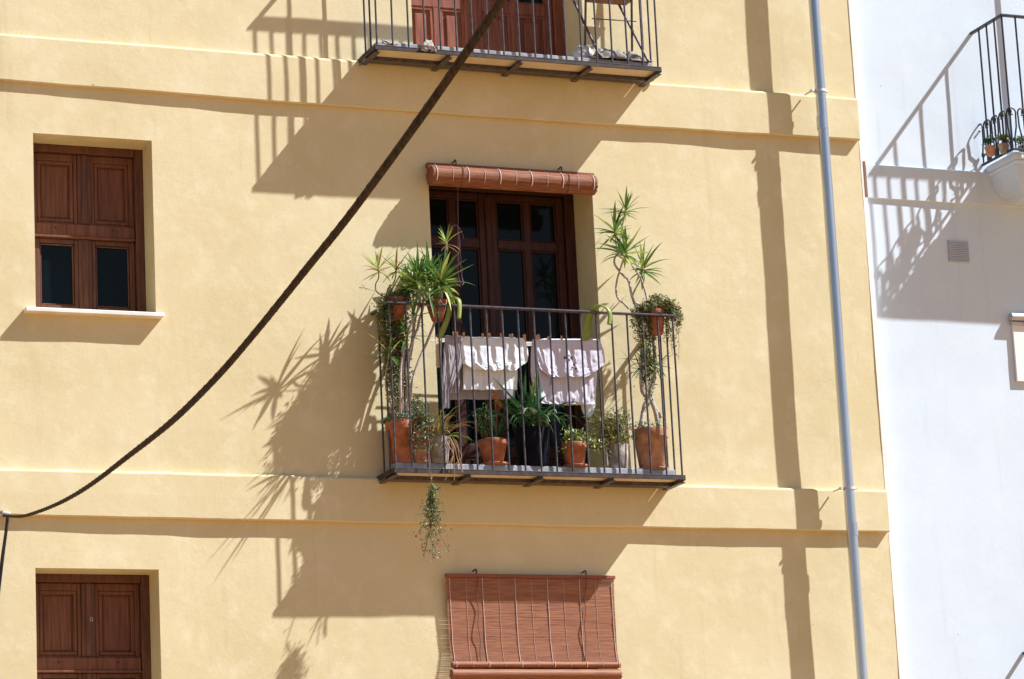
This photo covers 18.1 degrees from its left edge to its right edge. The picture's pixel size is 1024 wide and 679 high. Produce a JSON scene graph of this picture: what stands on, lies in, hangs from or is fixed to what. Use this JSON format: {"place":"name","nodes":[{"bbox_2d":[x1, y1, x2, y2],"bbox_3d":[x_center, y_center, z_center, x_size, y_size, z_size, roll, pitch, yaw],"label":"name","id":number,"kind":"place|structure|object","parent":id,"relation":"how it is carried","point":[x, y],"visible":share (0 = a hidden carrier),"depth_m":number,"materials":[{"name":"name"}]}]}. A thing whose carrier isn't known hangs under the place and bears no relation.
{"place":"outdoors","nodes":[
{"label":"outdoors","id":0,"kind":"place"},
{"bbox_2d":[381,39,397,44],"bbox_3d":[-0.798,-1.942,21.039,0.119,0.047,0.046,2,-14,-22],"label":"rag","id":1,"kind":"object","parent":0,"point":[386,42],"visible":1,"depth_m":21.02,"materials":[{"name":"white fabric"}]},
{"bbox_2d":[853,0,1023,678],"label":"white building","id":2,"kind":"structure","parent":0,"point":[941,85],"depth_m":22.61,"materials":[{"name":"paint"}]},
{"bbox_2d":[982,134,996,156],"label":"potted plant","id":3,"kind":"object","parent":2,"relation":"on","point":[990,150],"visible":1,"depth_m":22.75,"materials":[{"name":"green plant"}]},
{"bbox_2d":[994,133,1008,153],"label":"potted plant","id":4,"kind":"object","parent":2,"relation":"on","point":[1003,147],"visible":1,"depth_m":22.70,"materials":[{"name":"green plant"}]},
{"bbox_2d":[1009,313,1023,381],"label":"roller blind","id":5,"kind":"object","parent":2,"relation":"attached to","point":[1016,322],"visible":1,"depth_m":22.76,"materials":[{"name":"white paint"}]},
{"bbox_2d":[1016,136,1023,151],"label":"potted plant","id":6,"kind":"object","parent":2,"relation":"on","point":[1019,143],"visible":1,"depth_m":22.80,"materials":[{"name":"green plant"}]},
{"label":"street","id":7,"kind":"structure","parent":0,"visible":0},
{"bbox_2d":[0,0,903,678],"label":"yellow building","id":8,"kind":"structure","parent":7,"relation":"on","point":[184,184],"depth_m":21.00,"materials":[{"name":"paint"}]},
{"bbox_2d":[0,517,8,589],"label":"drop cable","id":9,"kind":"object","parent":8,"relation":"attached to","point":[4,545],"visible":0.94,"depth_m":19.55,"materials":[{"name":"black metal"}]},
{"bbox_2d":[35,574,150,678],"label":"window","id":10,"kind":"structure","parent":8,"relation":"in","point":[89,626],"depth_m":19.98,"materials":[{"name":"brown wood"}]},
{"bbox_2d":[23,143,163,318],"bbox_3d":[-2.701,-0.691,20.405,0.891,1.175,0.373,2,-14,-22],"label":"window","id":11,"kind":"structure","parent":8,"relation":"in","point":[89,201],"depth_m":20.56,"materials":[{"name":"brown wood"}]},
{"bbox_2d":[0,0,507,517],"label":"cable bundle","id":12,"kind":"object","parent":8,"relation":"attached to","point":[380,172],"visible":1,"depth_m":9.98,"materials":[{"name":"brown rubber"}]},
{"bbox_2d":[359,245,416,414],"bbox_3d":[-0.792,-0.072,20.631,0.513,1.143,0.270,15,-22,-53],"label":"potted plant","id":13,"kind":"object","parent":8,"relation":"hanging from","point":[397,311],"visible":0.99,"depth_m":20.66,"materials":[{"name":"green plant"}]},
{"bbox_2d":[363,241,446,464],"bbox_3d":[-0.614,0.088,20.708,0.484,1.451,0.769,-7,-13,17],"label":"potted plant","id":14,"kind":"object","parent":8,"relation":"on","point":[402,431],"visible":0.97,"depth_m":20.61,"materials":[{"name":"green plant"}]},
{"bbox_2d":[420,40,431,51],"bbox_3d":[-0.557,-1.932,21.110,0.059,0.104,0.112,-8,-14,23],"label":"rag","id":15,"kind":"object","parent":8,"relation":"on","point":[425,47],"visible":1,"depth_m":21.08,"materials":[{"name":"white fabric"}]},
{"bbox_2d":[407,393,451,561],"bbox_3d":[-0.552,0.870,20.429,0.262,1.137,0.283,2,-14,-22],"label":"potted plant","id":16,"kind":"object","parent":8,"relation":"attached to","point":[419,440],"visible":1,"depth_m":20.46,"materials":[{"name":"green plant"}]},
{"bbox_2d":[428,41,436,50],"bbox_3d":[-0.528,-1.929,21.120,0.062,0.087,0.061,2,-14,-22],"label":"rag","id":17,"kind":"object","parent":8,"relation":"on","point":[431,46],"visible":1,"depth_m":21.09,"materials":[{"name":"white fabric"}]},
{"bbox_2d":[400,224,470,322],"bbox_3d":[-0.508,-0.451,20.759,0.479,0.723,0.514,2,-14,-22],"label":"potted plant","id":18,"kind":"object","parent":8,"relation":"on","point":[439,276],"visible":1,"depth_m":20.74,"materials":[{"name":"green plant"}]},
{"bbox_2d":[414,396,477,479],"bbox_3d":[-0.471,0.644,20.599,0.522,0.576,0.445,-4,-13,7],"label":"potted plant","id":19,"kind":"object","parent":8,"relation":"on","point":[436,454],"visible":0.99,"depth_m":20.56,"materials":[{"name":"green plant"}]},
{"bbox_2d":[451,187,463,284],"bbox_3d":[-0.370,-0.741,21.326,0.101,0.777,0.035,2,-14,-22],"label":"string ornament","id":20,"kind":"object","parent":8,"relation":"hanging from","point":[458,239],"visible":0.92,"depth_m":21.30,"materials":[{"name":"silver metal"}]},
{"bbox_2d":[411,0,564,55],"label":"balcony door","id":21,"kind":"structure","parent":8,"relation":"in","point":[430,6],"depth_m":22.11,"materials":[{"name":"red wood"}]},
{"bbox_2d":[471,391,514,464],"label":"potted plant","id":22,"kind":"object","parent":8,"relation":"on","point":[499,445],"visible":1,"depth_m":20.77,"materials":[{"name":"green plant"}]},
{"bbox_2d":[429,185,587,466],"bbox_3d":[-0.102,-0.034,21.616,1.184,2.052,0.120,2,-14,-22],"label":"balcony door","id":23,"kind":"structure","parent":8,"relation":"in","point":[518,247],"depth_m":21.72,"materials":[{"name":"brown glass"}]},
{"bbox_2d":[425,159,597,194],"bbox_3d":[0.013,-1.085,21.406,1.214,0.214,0.177,2,-14,-22],"label":"rolled blind","id":24,"kind":"object","parent":8,"relation":"attached to","point":[456,175],"visible":1,"depth_m":21.34,"materials":[{"name":"brown wood"}]},
{"bbox_2d":[431,297,611,345],"bbox_3d":[0.061,-0.112,21.000,1.188,0.254,0.274,2,-14,-22],"label":"drying rack","id":25,"kind":"object","parent":8,"relation":"attached to","point":[586,327],"visible":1,"depth_m":21.09,"materials":[{"name":"plastic"}]},
{"bbox_2d":[435,337,441,367],"bbox_3d":[-0.473,0.085,20.796,0.060,0.211,0.039,2,-14,-22],"label":"face cloth","id":26,"kind":"object","parent":25,"relation":"hanging from","point":[437,356],"visible":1,"depth_m":20.78,"materials":[{"name":"beige fabric"}]},
{"bbox_2d":[442,335,462,407],"bbox_3d":[-0.388,0.211,20.762,0.159,0.493,0.049,3,-14,-26],"label":"shirt","id":27,"kind":"object","parent":25,"relation":"hanging from","point":[449,381],"visible":1,"depth_m":20.75,"materials":[{"name":"grey fabric"}]},
{"bbox_2d":[450,337,514,399],"bbox_3d":[-0.199,0.190,20.923,0.509,0.437,0.042,2,-14,-22],"label":"towel","id":28,"kind":"object","parent":25,"relation":"hanging from","point":[479,394],"visible":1,"depth_m":20.86,"materials":[{"name":"grey fabric"}]},
{"bbox_2d":[460,337,527,389],"bbox_3d":[-0.116,0.155,20.885,0.480,0.360,0.064,2,-14,-22],"label":"shirt","id":29,"kind":"object","parent":25,"relation":"hanging from","point":[480,367],"visible":1,"depth_m":20.88,"materials":[{"name":"white fabric"}]},
{"bbox_2d":[530,339,604,404],"bbox_3d":[0.368,0.208,21.077,0.525,0.446,0.056,2,-14,-22],"label":"cloth","id":30,"kind":"object","parent":25,"relation":"hanging from","point":[560,367],"visible":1,"depth_m":21.07,"materials":[{"name":"white fabric"}]},
{"bbox_2d":[544,338,596,417],"bbox_3d":[0.389,0.249,21.157,0.421,0.538,0.050,2,-14,-22],"label":"lace cloth","id":31,"kind":"object","parent":25,"relation":"hanging from","point":[590,408],"visible":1,"depth_m":21.16,"materials":[{"name":"white fabric"}]},
{"bbox_2d":[464,369,584,465],"bbox_3d":[0.080,0.499,20.897,0.548,0.668,0.717,-14,-17,41],"label":"potted plant","id":32,"kind":"object","parent":8,"relation":"on","point":[531,414],"visible":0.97,"depth_m":20.86,"materials":[{"name":"green plant"}]},
{"bbox_2d":[451,594,597,668],"bbox_3d":[0.042,2.690,21.000,1.152,2.060,0.120,2,-14,-22],"label":"balcony door","id":33,"kind":"structure","parent":8,"relation":"in","point":[476,625],"depth_m":21.16,"materials":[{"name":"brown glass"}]},
{"bbox_2d":[445,569,622,678],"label":"lowered blind","id":34,"kind":"object","parent":8,"relation":"attached to","point":[558,653],"visible":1,"depth_m":20.77,"materials":[{"name":"brown wood"}]},
{"bbox_2d":[572,45,593,57],"bbox_3d":[0.483,-1.932,21.738,0.164,0.128,0.125,2,-14,-22],"label":"plastic bag","id":35,"kind":"object","parent":8,"relation":"on","point":[587,51],"visible":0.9,"depth_m":21.69,"materials":[{"name":"white plastic"}]},
{"bbox_2d":[557,425,613,466],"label":"potted plant","id":36,"kind":"object","parent":8,"relation":"on","point":[579,446],"visible":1,"depth_m":20.93,"materials":[{"name":"green plant"}]},
{"bbox_2d":[582,406,636,468],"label":"potted plant","id":37,"kind":"object","parent":8,"relation":"on","point":[610,429],"visible":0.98,"depth_m":21.10,"materials":[{"name":"green plant"}]},
{"bbox_2d":[573,0,649,61],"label":"folding chair","id":38,"kind":"object","parent":8,"relation":"on","point":[619,3],"visible":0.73,"depth_m":21.86,"materials":[{"name":"brown wood"}]},
{"bbox_2d":[591,47,653,62],"bbox_3d":[0.709,-1.917,21.795,0.461,0.107,0.228,2,-14,-22],"label":"cloth pile","id":39,"kind":"object","parent":8,"relation":"on","point":[605,52],"visible":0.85,"depth_m":21.71,"materials":[{"name":"white fabric"}]},
{"bbox_2d":[587,186,673,469],"bbox_3d":[0.793,-0.096,21.323,0.623,1.944,0.462,2,-14,-22],"label":"potted plant","id":40,"kind":"object","parent":8,"relation":"on","point":[656,442],"visible":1,"depth_m":21.38,"materials":[{"name":"green plant"}]},
{"bbox_2d":[629,293,683,405],"bbox_3d":[0.978,0.064,21.354,0.467,0.777,0.241,2,-14,-22],"label":"potted plant","id":41,"kind":"object","parent":8,"relation":"hanging from","point":[656,304],"visible":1,"depth_m":21.35,"materials":[{"name":"green plant"}]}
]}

